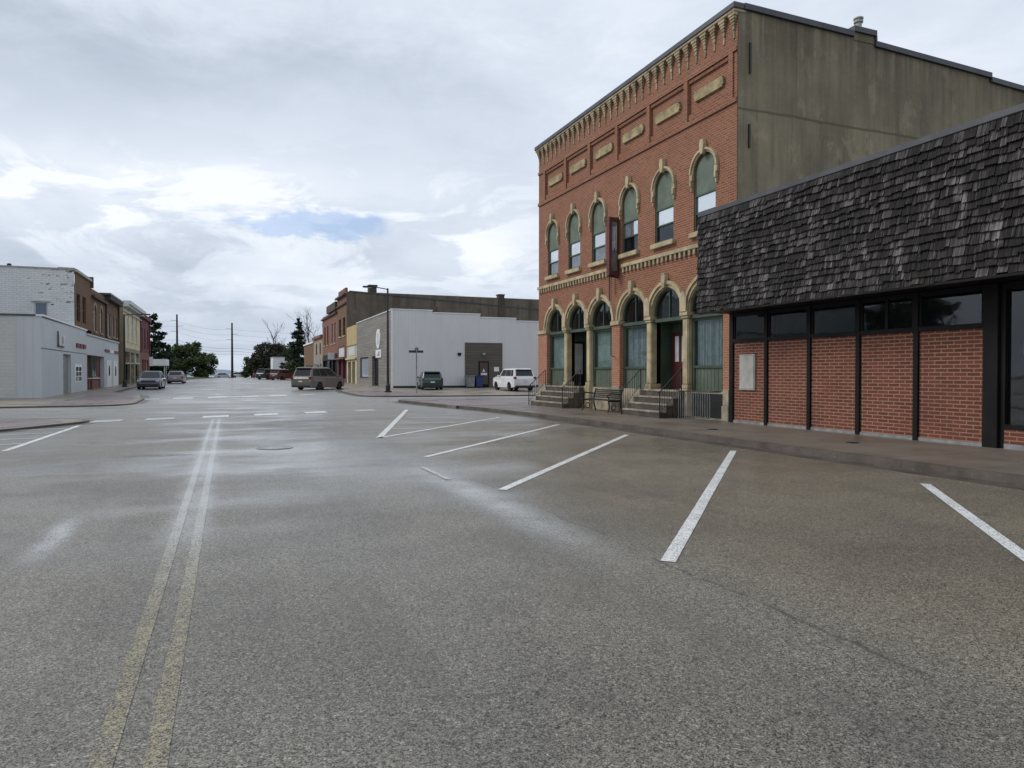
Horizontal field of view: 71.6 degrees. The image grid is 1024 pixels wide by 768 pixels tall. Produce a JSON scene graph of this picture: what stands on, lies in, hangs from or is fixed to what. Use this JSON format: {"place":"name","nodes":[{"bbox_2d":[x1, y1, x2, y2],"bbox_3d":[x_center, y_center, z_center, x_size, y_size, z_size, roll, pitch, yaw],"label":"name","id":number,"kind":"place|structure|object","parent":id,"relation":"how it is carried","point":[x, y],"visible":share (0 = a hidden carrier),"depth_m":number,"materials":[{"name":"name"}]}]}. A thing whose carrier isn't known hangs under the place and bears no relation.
{"place":"outdoors","nodes":[
{"label":"outdoors","id":0,"kind":"place"},
{"bbox_2d":[0,419,81,428],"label":"sidewalk","id":1,"kind":"structure","parent":0,"point":[69,420],"depth_m":22.09,"materials":[{"name":"concrete"}]},
{"bbox_2d":[0,382,140,406],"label":"sidewalk","id":2,"kind":"structure","parent":0,"point":[6,402],"depth_m":40.79,"materials":[{"name":"concrete"}]},
{"bbox_2d":[0,313,87,398],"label":"metal clad shop","id":3,"kind":"structure","parent":2,"relation":"on","point":[36,361],"depth_m":41.15,"materials":[{"name":"white metal"}]},
{"bbox_2d":[57,331,65,347],"bbox_3d":[-29.042,-2.860,45.783,0.106,1.000,2.140,0,1,-22],"label":"lit box sign","id":4,"kind":"object","parent":3,"relation":"attached to","point":[61,340],"visible":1,"depth_m":45.53,"materials":[{"name":"white paint"}]},
{"bbox_2d":[63,354,67,393],"bbox_3d":[-30.036,-0.651,47.487,0.100,2.670,2.500,0,1,-22],"label":"door","id":5,"kind":"structure","parent":3,"relation":"in","point":[65,357],"depth_m":48.00,"materials":[{"name":"metal"}]},
{"bbox_2d":[76,367,81,380],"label":"window panes","id":6,"kind":"structure","parent":3,"relation":"in","point":[77,369],"depth_m":51.01,"materials":[{"name":"white glass"}]},
{"bbox_2d":[0,263,93,353],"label":"white brick building","id":7,"kind":"structure","parent":2,"relation":"on","point":[62,293],"depth_m":49.43,"materials":[{"name":"brick"}]},
{"bbox_2d":[34,302,47,315],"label":"window","id":8,"kind":"structure","parent":7,"relation":"in","point":[39,307],"depth_m":49.36,"materials":[{"name":"glass"}]},
{"bbox_2d":[74,293,78,321],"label":"window","id":9,"kind":"structure","parent":7,"relation":"in","point":[74,293],"depth_m":51.75,"materials":[{"name":"glass"}]},
{"bbox_2d":[86,288,123,388],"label":"brown brick shop","id":10,"kind":"structure","parent":2,"relation":"on","point":[102,337],"depth_m":61.79,"materials":[{"name":"brick"}]},
{"bbox_2d":[87,355,97,377],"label":"window","id":11,"kind":"structure","parent":10,"relation":"in","point":[94,358],"depth_m":58.76,"materials":[{"name":"grey glass"}]},
{"bbox_2d":[98,357,99,387],"bbox_3d":[-35.440,-0.911,60.779,0.060,2.862,2.000,0,1,-22],"label":"entrance door","id":12,"kind":"structure","parent":10,"relation":"in","point":[98,357],"depth_m":61.28,"materials":[{"name":"red paint"}]},
{"bbox_2d":[106,360,111,386],"bbox_3d":[-36.404,-0.913,64.163,0.057,2.462,2.600,0,1,-22],"label":"door","id":13,"kind":"structure","parent":10,"relation":"in","point":[108,362],"depth_m":64.17,"materials":[{"name":"white paint"}]},
{"bbox_2d":[113,361,117,385],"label":"door","id":14,"kind":"structure","parent":10,"relation":"in","point":[115,363],"depth_m":67.61,"materials":[{"name":"white paint"}]},
{"bbox_2d":[118,300,145,384],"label":"cream building","id":15,"kind":"structure","parent":2,"relation":"on","point":[132,336],"depth_m":77.97,"materials":[{"name":"paint"}]},
{"bbox_2d":[135,365,136,380],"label":"window","id":16,"kind":"structure","parent":15,"relation":"in","point":[135,365],"depth_m":85.26,"materials":[{"name":"black glass"}]},
{"bbox_2d":[122,314,150,386],"bbox_3d":[-33.841,-3.049,63.970,2.344,6.600,0.440,0,1,-22],"label":"street lamp","id":17,"kind":"object","parent":2,"relation":"on","point":[124,370],"visible":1,"depth_m":63.55,"materials":[{"name":"black metal"}]},
{"bbox_2d":[140,315,150,374],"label":"maroon brick building","id":18,"kind":"structure","parent":2,"relation":"on","point":[145,322],"depth_m":92.77,"materials":[{"name":"brick"}]},
{"bbox_2d":[39,395,135,405],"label":"pavement","id":19,"kind":"structure","parent":0,"point":[96,399],"depth_m":38.60,"materials":[{"name":"grey concrete"}]},
{"bbox_2d":[149,357,152,365],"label":"shop sign","id":20,"kind":"object","parent":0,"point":[150,361],"visible":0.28,"depth_m":101.95,"materials":[{"name":"metal"}]},
{"bbox_2d":[180,369,248,375],"bbox_3d":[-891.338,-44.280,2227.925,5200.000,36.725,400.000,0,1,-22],"label":"hills","id":21,"kind":"structure","parent":0,"point":[228,372],"depth_m":2093.87,"materials":[{"name":"green plant"}]},
{"bbox_2d":[349,390,433,395],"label":"pavement","id":22,"kind":"structure","parent":0,"point":[377,392],"depth_m":49.90,"materials":[{"name":"grey concrete"}]},
{"bbox_2d":[362,286,391,391],"bbox_3d":[-9.893,-3.262,52.004,2.049,7.750,0.440,0,1,-22],"label":"street lamp","id":23,"kind":"object","parent":22,"relation":"on","point":[387,384],"visible":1,"depth_m":52.23,"materials":[{"name":"black metal"}]},
{"bbox_2d":[409,346,422,392],"bbox_3d":[-6.866,-1.017,50.880,0.771,3.342,0.771,0,1,23],"label":"street name sign","id":24,"kind":"object","parent":22,"relation":"on","point":[416,350],"visible":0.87,"depth_m":50.85,"materials":[{"name":"metal"}]},
{"bbox_2d":[287,379,537,395],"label":"sidewalk","id":25,"kind":"structure","parent":0,"point":[347,387],"depth_m":56.50,"materials":[{"name":"concrete"}]},
{"bbox_2d":[271,357,287,369],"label":"white shed","id":26,"kind":"structure","parent":25,"relation":"on","point":[276,362],"depth_m":150.38,"materials":[{"name":"paint"}]},
{"bbox_2d":[286,360,302,373],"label":"bush","id":27,"kind":"object","parent":25,"relation":"on","point":[290,367],"visible":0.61,"depth_m":143.33,"materials":[{"name":"green plant"}]},
{"bbox_2d":[303,341,313,366],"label":"brown brick building","id":28,"kind":"structure","parent":25,"relation":"on","point":[308,354],"depth_m":124.17,"materials":[{"name":"brick"}]},
{"bbox_2d":[312,334,322,366],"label":"pale storefront","id":29,"kind":"object","parent":25,"relation":"on","point":[318,352],"visible":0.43,"depth_m":110.49,"materials":[{"name":"paint"}]},
{"bbox_2d":[321,301,337,374],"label":"red brick building","id":30,"kind":"structure","parent":25,"relation":"on","point":[329,337],"depth_m":97.68,"materials":[{"name":"brick"}]},
{"bbox_2d":[334,360,336,373],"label":"window","id":31,"kind":"structure","parent":30,"relation":"in","point":[335,361],"depth_m":96.36,"materials":[{"name":"black glass"}]},
{"bbox_2d":[345,324,356,383],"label":"yellow building","id":32,"kind":"structure","parent":25,"relation":"on","point":[351,358],"depth_m":81.69,"materials":[{"name":"paint"}]},
{"bbox_2d":[417,371,442,389],"bbox_3d":[-6.833,-0.312,59.087,2.100,1.500,4.232,0,1,-13],"label":"hatchback","id":33,"kind":"object","parent":25,"relation":"on","point":[429,379],"visible":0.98,"depth_m":57.25,"materials":[{"name":"green metal"}]},
{"bbox_2d":[334,285,538,382],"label":"tall brick building","id":34,"kind":"structure","parent":25,"relation":"on","point":[353,307],"depth_m":89.09,"materials":[{"name":"brick"}]},
{"bbox_2d":[356,308,538,387],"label":"plank front building","id":35,"kind":"structure","parent":25,"relation":"on","point":[456,348],"depth_m":64.39,"materials":[{"name":"grey metal"}]},
{"bbox_2d":[361,357,367,377],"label":"window","id":36,"kind":"structure","parent":35,"relation":"in","point":[364,361],"depth_m":74.93,"materials":[{"name":"white glass"}]},
{"bbox_2d":[375,356,378,385],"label":"door","id":37,"kind":"structure","parent":35,"relation":"in","point":[376,359],"depth_m":69.74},
{"bbox_2d":[464,375,474,387],"bbox_3d":[-3.772,-0.218,63.688,0.800,1.100,0.860,0,1,-22],"label":"wheelie bin","id":38,"kind":"object","parent":25,"relation":"on","point":[469,380],"visible":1,"depth_m":63.36,"materials":[{"name":"plastic"}]},
{"bbox_2d":[473,375,482,387],"bbox_3d":[-3.047,-0.224,64.032,0.760,1.100,0.820,0,1,-22],"label":"wheelie bin","id":39,"kind":"object","parent":25,"relation":"on","point":[478,380],"visible":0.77,"depth_m":63.69,"materials":[{"name":"plastic"}]},
{"bbox_2d":[493,368,535,390],"bbox_3d":[0.141,-0.365,57.136,2.240,1.760,4.852,0,1,-22],"label":"suv","id":40,"kind":"object","parent":25,"relation":"on","point":[510,379],"visible":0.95,"depth_m":55.24,"materials":[{"name":"white metal"}]},
{"bbox_2d":[408,398,535,408],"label":"pavement","id":41,"kind":"structure","parent":0,"point":[456,403],"depth_m":36.48,"materials":[{"name":"grey concrete"}]},
{"bbox_2d":[0,378,1023,767],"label":"road","id":42,"kind":"structure","parent":0,"point":[232,572],"depth_m":5.08,"materials":[{"name":"grey asphalt"}]},
{"bbox_2d":[0,418,88,431],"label":"kerb","id":43,"kind":"structure","parent":42,"relation":"on","point":[48,425],"depth_m":21.37,"materials":[{"name":"grey concrete"}]},
{"bbox_2d":[0,420,99,432],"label":"gutter","id":44,"kind":"object","parent":42,"relation":"on","point":[51,427],"visible":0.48,"depth_m":20.80,"materials":[{"name":"grey concrete"}]},
{"bbox_2d":[0,378,200,407],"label":"kerb","id":45,"kind":"structure","parent":42,"relation":"on","point":[139,400],"depth_m":33.89,"materials":[{"name":"grey concrete"}]},
{"bbox_2d":[0,378,203,408],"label":"gutter","id":46,"kind":"object","parent":42,"relation":"on","point":[145,397],"visible":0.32,"depth_m":38.87,"materials":[{"name":"grey concrete"}]},
{"bbox_2d":[136,371,165,388],"bbox_3d":[-30.223,-0.349,59.539,2.100,1.500,4.732,0,1,-21],"label":"sedan","id":47,"kind":"object","parent":42,"relation":"on","point":[151,379],"visible":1,"depth_m":58.19,"materials":[{"name":"metal"}]},
{"bbox_2d":[153,359,168,378],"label":"white canopy","id":48,"kind":"object","parent":42,"relation":"on","point":[161,362],"visible":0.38,"depth_m":107.95,"materials":[{"name":"paint"}]},
{"bbox_2d":[167,371,186,383],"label":"sedan","id":49,"kind":"object","parent":42,"relation":"on","point":[176,376],"visible":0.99,"depth_m":81.42,"materials":[{"name":"silver metal"}]},
{"bbox_2d":[214,373,230,377],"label":"sedan","id":50,"kind":"object","parent":42,"relation":"on","point":[221,375],"visible":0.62,"depth_m":176.94,"materials":[{"name":"silver metal"}]},
{"bbox_2d":[229,372,249,377],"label":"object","id":51,"kind":"object","parent":42,"relation":"on","point":[236,374],"visible":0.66,"depth_m":172.59,"materials":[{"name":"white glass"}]},
{"bbox_2d":[255,369,271,378],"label":"car","id":52,"kind":"object","parent":42,"relation":"on","point":[261,373],"visible":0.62,"depth_m":121.97,"materials":[{"name":"grey metal"}]},
{"bbox_2d":[269,369,293,379],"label":"suv","id":53,"kind":"object","parent":42,"relation":"on","point":[282,374],"visible":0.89,"depth_m":114.59,"materials":[{"name":"red metal"}]},
{"bbox_2d":[291,367,344,389],"bbox_3d":[-16.185,-0.474,59.437,2.280,1.860,5.032,0,1,19],"label":"minivan","id":54,"kind":"object","parent":42,"relation":"on","point":[317,378],"visible":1,"depth_m":57.69,"materials":[{"name":"brown metal"}]},
{"bbox_2d":[287,380,479,396],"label":"gutter","id":55,"kind":"object","parent":42,"relation":"on","point":[338,390],"visible":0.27,"depth_m":46.97,"materials":[{"name":"grey concrete"}]},
{"bbox_2d":[285,379,534,396],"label":"kerb","id":56,"kind":"structure","parent":42,"relation":"on","point":[426,396],"depth_m":47.10,"materials":[{"name":"grey concrete"}]},
{"bbox_2d":[392,401,1023,489],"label":"gutter","id":57,"kind":"object","parent":42,"relation":"on","point":[993,483],"visible":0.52,"depth_m":13.57,"materials":[{"name":"grey concrete"}]},
{"bbox_2d":[398,398,1023,485],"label":"kerb","id":58,"kind":"structure","parent":42,"relation":"on","point":[1001,477],"depth_m":13.90,"materials":[{"name":"grey concrete"}]},
{"bbox_2d":[0,0,1023,371],"label":"sky","id":59,"kind":"structure","parent":0,"point":[212,164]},
{"bbox_2d":[402,398,1023,474],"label":"sidewalk","id":60,"kind":"structure","parent":0,"point":[993,459],"depth_m":15.46,"materials":[{"name":"grey concrete"}]},
{"bbox_2d":[528,370,545,404],"bbox_3d":[1.143,0.145,32.839,0.930,1.633,0.040,0,1,-22],"label":"iron railing","id":61,"kind":"object","parent":60,"relation":"on","point":[534,386],"visible":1,"depth_m":32.79,"materials":[{"name":"black metal"}]},
{"bbox_2d":[530,385,583,407],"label":"entry steps","id":62,"kind":"structure","parent":60,"relation":"on","point":[550,396],"depth_m":30.63,"materials":[{"name":"concrete"}]},
{"bbox_2d":[561,369,580,407],"bbox_3d":[2.450,0.195,29.571,0.930,1.633,0.040,0,1,-22],"label":"iron railing","id":63,"kind":"object","parent":60,"relation":"on","point":[572,385],"visible":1,"depth_m":29.59,"materials":[{"name":"black metal"}]},
{"bbox_2d":[581,388,622,412],"bbox_3d":[3.424,0.615,27.150,0.683,0.886,2.150,0,1,-22],"label":"park bench","id":64,"kind":"object","parent":60,"relation":"on","point":[612,394],"visible":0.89,"depth_m":27.11,"materials":[{"name":"black metal"}]},
{"bbox_2d":[620,369,640,413],"bbox_3d":[4.227,0.261,25.317,0.890,1.633,0.040,0,1,-22],"label":"iron railing","id":65,"kind":"object","parent":60,"relation":"on","point":[634,388],"visible":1,"depth_m":25.34,"materials":[{"name":"black metal"}]},
{"bbox_2d":[622,389,682,417],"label":"entry steps","id":66,"kind":"structure","parent":60,"relation":"on","point":[645,403],"depth_m":23.97,"materials":[{"name":"concrete"}]},
{"bbox_2d":[658,368,681,418],"bbox_3d":[5.123,0.296,23.037,0.920,1.633,0.040,0,1,-22],"label":"iron railing","id":67,"kind":"object","parent":60,"relation":"on","point":[669,390],"visible":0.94,"depth_m":23.02,"materials":[{"name":"black metal"}]},
{"bbox_2d":[678,390,720,421],"bbox_3d":[5.867,0.670,22.318,0.398,0.908,1.658,0,1,-22],"label":"iron grille","id":68,"kind":"object","parent":60,"relation":"on","point":[700,417],"visible":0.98,"depth_m":22.25,"materials":[{"name":"black metal"}]},
{"bbox_2d":[534,1,1023,421],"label":"brick building","id":69,"kind":"structure","parent":0,"point":[733,101],"depth_m":23.82,"materials":[{"name":"brick"}]},
{"bbox_2d":[549,223,557,275],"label":"window","id":70,"kind":"structure","parent":69,"relation":"in","point":[553,246],"depth_m":33.01,"materials":[{"name":"green paint"}]},
{"bbox_2d":[550,334,564,384],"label":"shop window","id":71,"kind":"structure","parent":69,"relation":"in","point":[556,341],"depth_m":33.13,"materials":[{"name":"teal glass"}]},
{"bbox_2d":[569,213,579,269],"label":"window","id":72,"kind":"structure","parent":69,"relation":"in","point":[574,237],"depth_m":31.01,"materials":[{"name":"green paint"}]},
{"bbox_2d":[574,342,583,385],"bbox_3d":[2.997,-0.906,31.701,0.480,1.970,0.050,0,1,-22],"label":"door","id":73,"kind":"structure","parent":69,"relation":"in","point":[578,346],"depth_m":31.67,"materials":[{"name":"grey paint"}]},
{"bbox_2d":[593,201,604,261],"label":"window","id":74,"kind":"structure","parent":69,"relation":"in","point":[598,224],"depth_m":28.93,"materials":[{"name":"green paint"}]},
{"bbox_2d":[593,328,611,386],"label":"shop window","id":75,"kind":"structure","parent":69,"relation":"in","point":[602,360],"depth_m":29.08,"materials":[{"name":"teal glass"}]},
{"bbox_2d":[607,217,618,277],"bbox_3d":[3.887,-5.228,27.283,0.460,2.310,0.220,0,1,-22],"label":"projecting sign","id":76,"kind":"object","parent":69,"relation":"attached to","point":[612,246],"visible":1,"depth_m":27.21,"materials":[{"name":"red metal"}]},
{"bbox_2d":[623,187,637,252],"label":"window","id":77,"kind":"structure","parent":69,"relation":"in","point":[630,215],"depth_m":26.69,"materials":[{"name":"glass"}]},
{"bbox_2d":[624,324,646,387],"bbox_3d":[4.725,-1.026,26.509,0.193,2.370,1.836,0,1,-22],"label":"shop window","id":78,"kind":"structure","parent":69,"relation":"in","point":[635,337],"depth_m":26.75,"materials":[{"name":"green glass"}]},
{"bbox_2d":[656,171,673,242],"bbox_3d":[5.338,-6.120,24.521,0.125,2.439,1.120,0,1,-22],"label":"window","id":79,"kind":"structure","parent":69,"relation":"in","point":[664,198],"depth_m":24.56,"materials":[{"name":"green paint"}]},
{"bbox_2d":[671,332,683,388],"bbox_3d":[5.936,-0.828,25.031,0.073,2.020,1.030,0,1,-22],"label":"door","id":80,"kind":"structure","parent":69,"relation":"in","point":[676,337],"depth_m":25.19,"materials":[{"name":"paint"}]},
{"bbox_2d":[695,152,715,230],"bbox_3d":[6.170,-6.088,22.442,0.125,2.439,1.120,0,1,-22],"label":"window","id":81,"kind":"structure","parent":69,"relation":"in","point":[705,184],"depth_m":22.50,"materials":[{"name":"green paint"}]},
{"bbox_2d":[692,315,724,390],"bbox_3d":[6.340,-0.963,22.470,0.193,2.370,1.836,0,1,-22],"label":"shop window","id":82,"kind":"structure","parent":69,"relation":"in","point":[707,332],"depth_m":22.71,"materials":[{"name":"green paint"}]},
{"bbox_2d":[696,103,1023,450],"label":"shingled building","id":83,"kind":"structure","parent":0,"point":[880,294],"depth_m":15.55,"materials":[{"name":"brick"}]},
{"bbox_2d":[733,310,763,342],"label":"window","id":84,"kind":"structure","parent":83,"relation":"in","point":[748,326],"depth_m":20.53,"materials":[{"name":"black glass"}]},
{"bbox_2d":[767,305,806,340],"bbox_3d":[7.494,-1.626,19.141,0.250,0.852,1.456,0,1,-22],"label":"window","id":85,"kind":"structure","parent":83,"relation":"in","point":[791,322],"depth_m":19.10,"materials":[{"name":"black glass"}]},
{"bbox_2d":[810,300,855,337],"bbox_3d":[8.073,-1.603,17.693,0.250,0.852,1.416,0,1,-22],"label":"window","id":86,"kind":"structure","parent":83,"relation":"in","point":[834,319],"depth_m":17.65,"materials":[{"name":"black glass"}]},
{"bbox_2d":[860,293,912,334],"bbox_3d":[8.645,-1.581,16.263,0.250,0.852,1.416,0,1,-22],"label":"window","id":87,"kind":"structure","parent":83,"relation":"in","point":[894,313],"depth_m":16.20,"materials":[{"name":"black glass"}]},
{"bbox_2d":[918,285,982,331],"bbox_3d":[9.219,-1.559,14.829,0.250,0.852,1.426,0,1,-22],"label":"window","id":88,"kind":"structure","parent":83,"relation":"in","point":[962,307],"depth_m":14.78,"materials":[{"name":"black glass"}]},
{"bbox_2d":[999,281,1023,447],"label":"window","id":89,"kind":"structure","parent":83,"relation":"in","point":[1012,293],"depth_m":13.75,"materials":[{"name":"black glass"}]},
{"bbox_3d":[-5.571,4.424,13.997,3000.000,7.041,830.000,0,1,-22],"label":"ground","id":90,"kind":"structure","parent":0,"visible":0},
{"bbox_2d":[226,323,233,377],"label":"utility pole","id":91,"kind":"object","parent":90,"relation":"on","point":[232,370],"visible":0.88,"depth_m":159.76,"materials":[{"name":"brown wood"}]},
{"bbox_2d":[279,318,305,368],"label":"conifer tree","id":92,"kind":"object","parent":90,"relation":"on","point":[298,336],"visible":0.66,"depth_m":145.43,"materials":[{"name":"green plant"}]},
{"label":"grass verge","id":93,"kind":"structure","parent":90,"relation":"on","visible":0},
{"bbox_2d":[240,356,255,377],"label":"broadleaf tree","id":94,"kind":"object","parent":93,"relation":"on","point":[246,371],"visible":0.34,"depth_m":172.44,"materials":[{"name":"green plant"}]},
{"bbox_2d":[246,342,286,371],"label":"broadleaf tree","id":95,"kind":"object","parent":93,"relation":"on","point":[260,358],"visible":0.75,"depth_m":161.68,"materials":[{"name":"green plant"}]},
{"bbox_2d":[263,321,286,344],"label":"bare tree","id":96,"kind":"object","parent":93,"relation":"on","point":[274,339],"visible":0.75,"depth_m":181.42,"materials":[{"name":"grey plant"}]},
{"bbox_2d":[278,341,303,364],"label":"broadleaf tree","id":97,"kind":"object","parent":93,"relation":"on","point":[285,353],"visible":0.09,"depth_m":172.31,"materials":[{"name":"green plant"}]},
{"bbox_2d":[294,308,311,342],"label":"bare tree","id":98,"kind":"object","parent":93,"relation":"on","point":[307,331],"visible":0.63,"depth_m":174.61,"materials":[{"name":"grey plant"}]},
{"bbox_2d":[287,312,321,336],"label":"bare tree","id":99,"kind":"object","parent":93,"relation":"on","point":[304,321],"visible":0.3,"depth_m":178.95,"materials":[{"name":"grey plant"}]},
{"bbox_2d":[290,325,321,343],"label":"bare tree","id":100,"kind":"object","parent":93,"relation":"on","point":[305,336],"visible":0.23,"depth_m":178.19,"materials":[{"name":"grey plant"}]},
{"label":"grass verge","id":101,"kind":"structure","parent":90,"relation":"on","visible":0},
{"bbox_2d":[149,312,176,374],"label":"conifer tree","id":102,"kind":"object","parent":101,"relation":"on","point":[158,346],"visible":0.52,"depth_m":112.72,"materials":[{"name":"green plant"}]},
{"bbox_2d":[156,344,173,376],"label":"broadleaf tree","id":103,"kind":"object","parent":101,"relation":"on","point":[167,350],"visible":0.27,"depth_m":136.73,"materials":[{"name":"green plant"}]},
{"bbox_2d":[174,314,177,344],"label":"utility pole","id":104,"kind":"object","parent":101,"relation":"on","point":[176,320],"visible":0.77,"depth_m":158.24,"materials":[{"name":"brown wood"}]},
{"bbox_2d":[170,340,211,376],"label":"broadleaf tree","id":105,"kind":"object","parent":101,"relation":"on","point":[187,358],"visible":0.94,"depth_m":148.82,"materials":[{"name":"green plant"}]},
{"bbox_2d":[195,352,218,376],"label":"broadleaf tree","id":106,"kind":"object","parent":101,"relation":"on","point":[214,361],"visible":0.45,"depth_m":154.07,"materials":[{"name":"green plant"}]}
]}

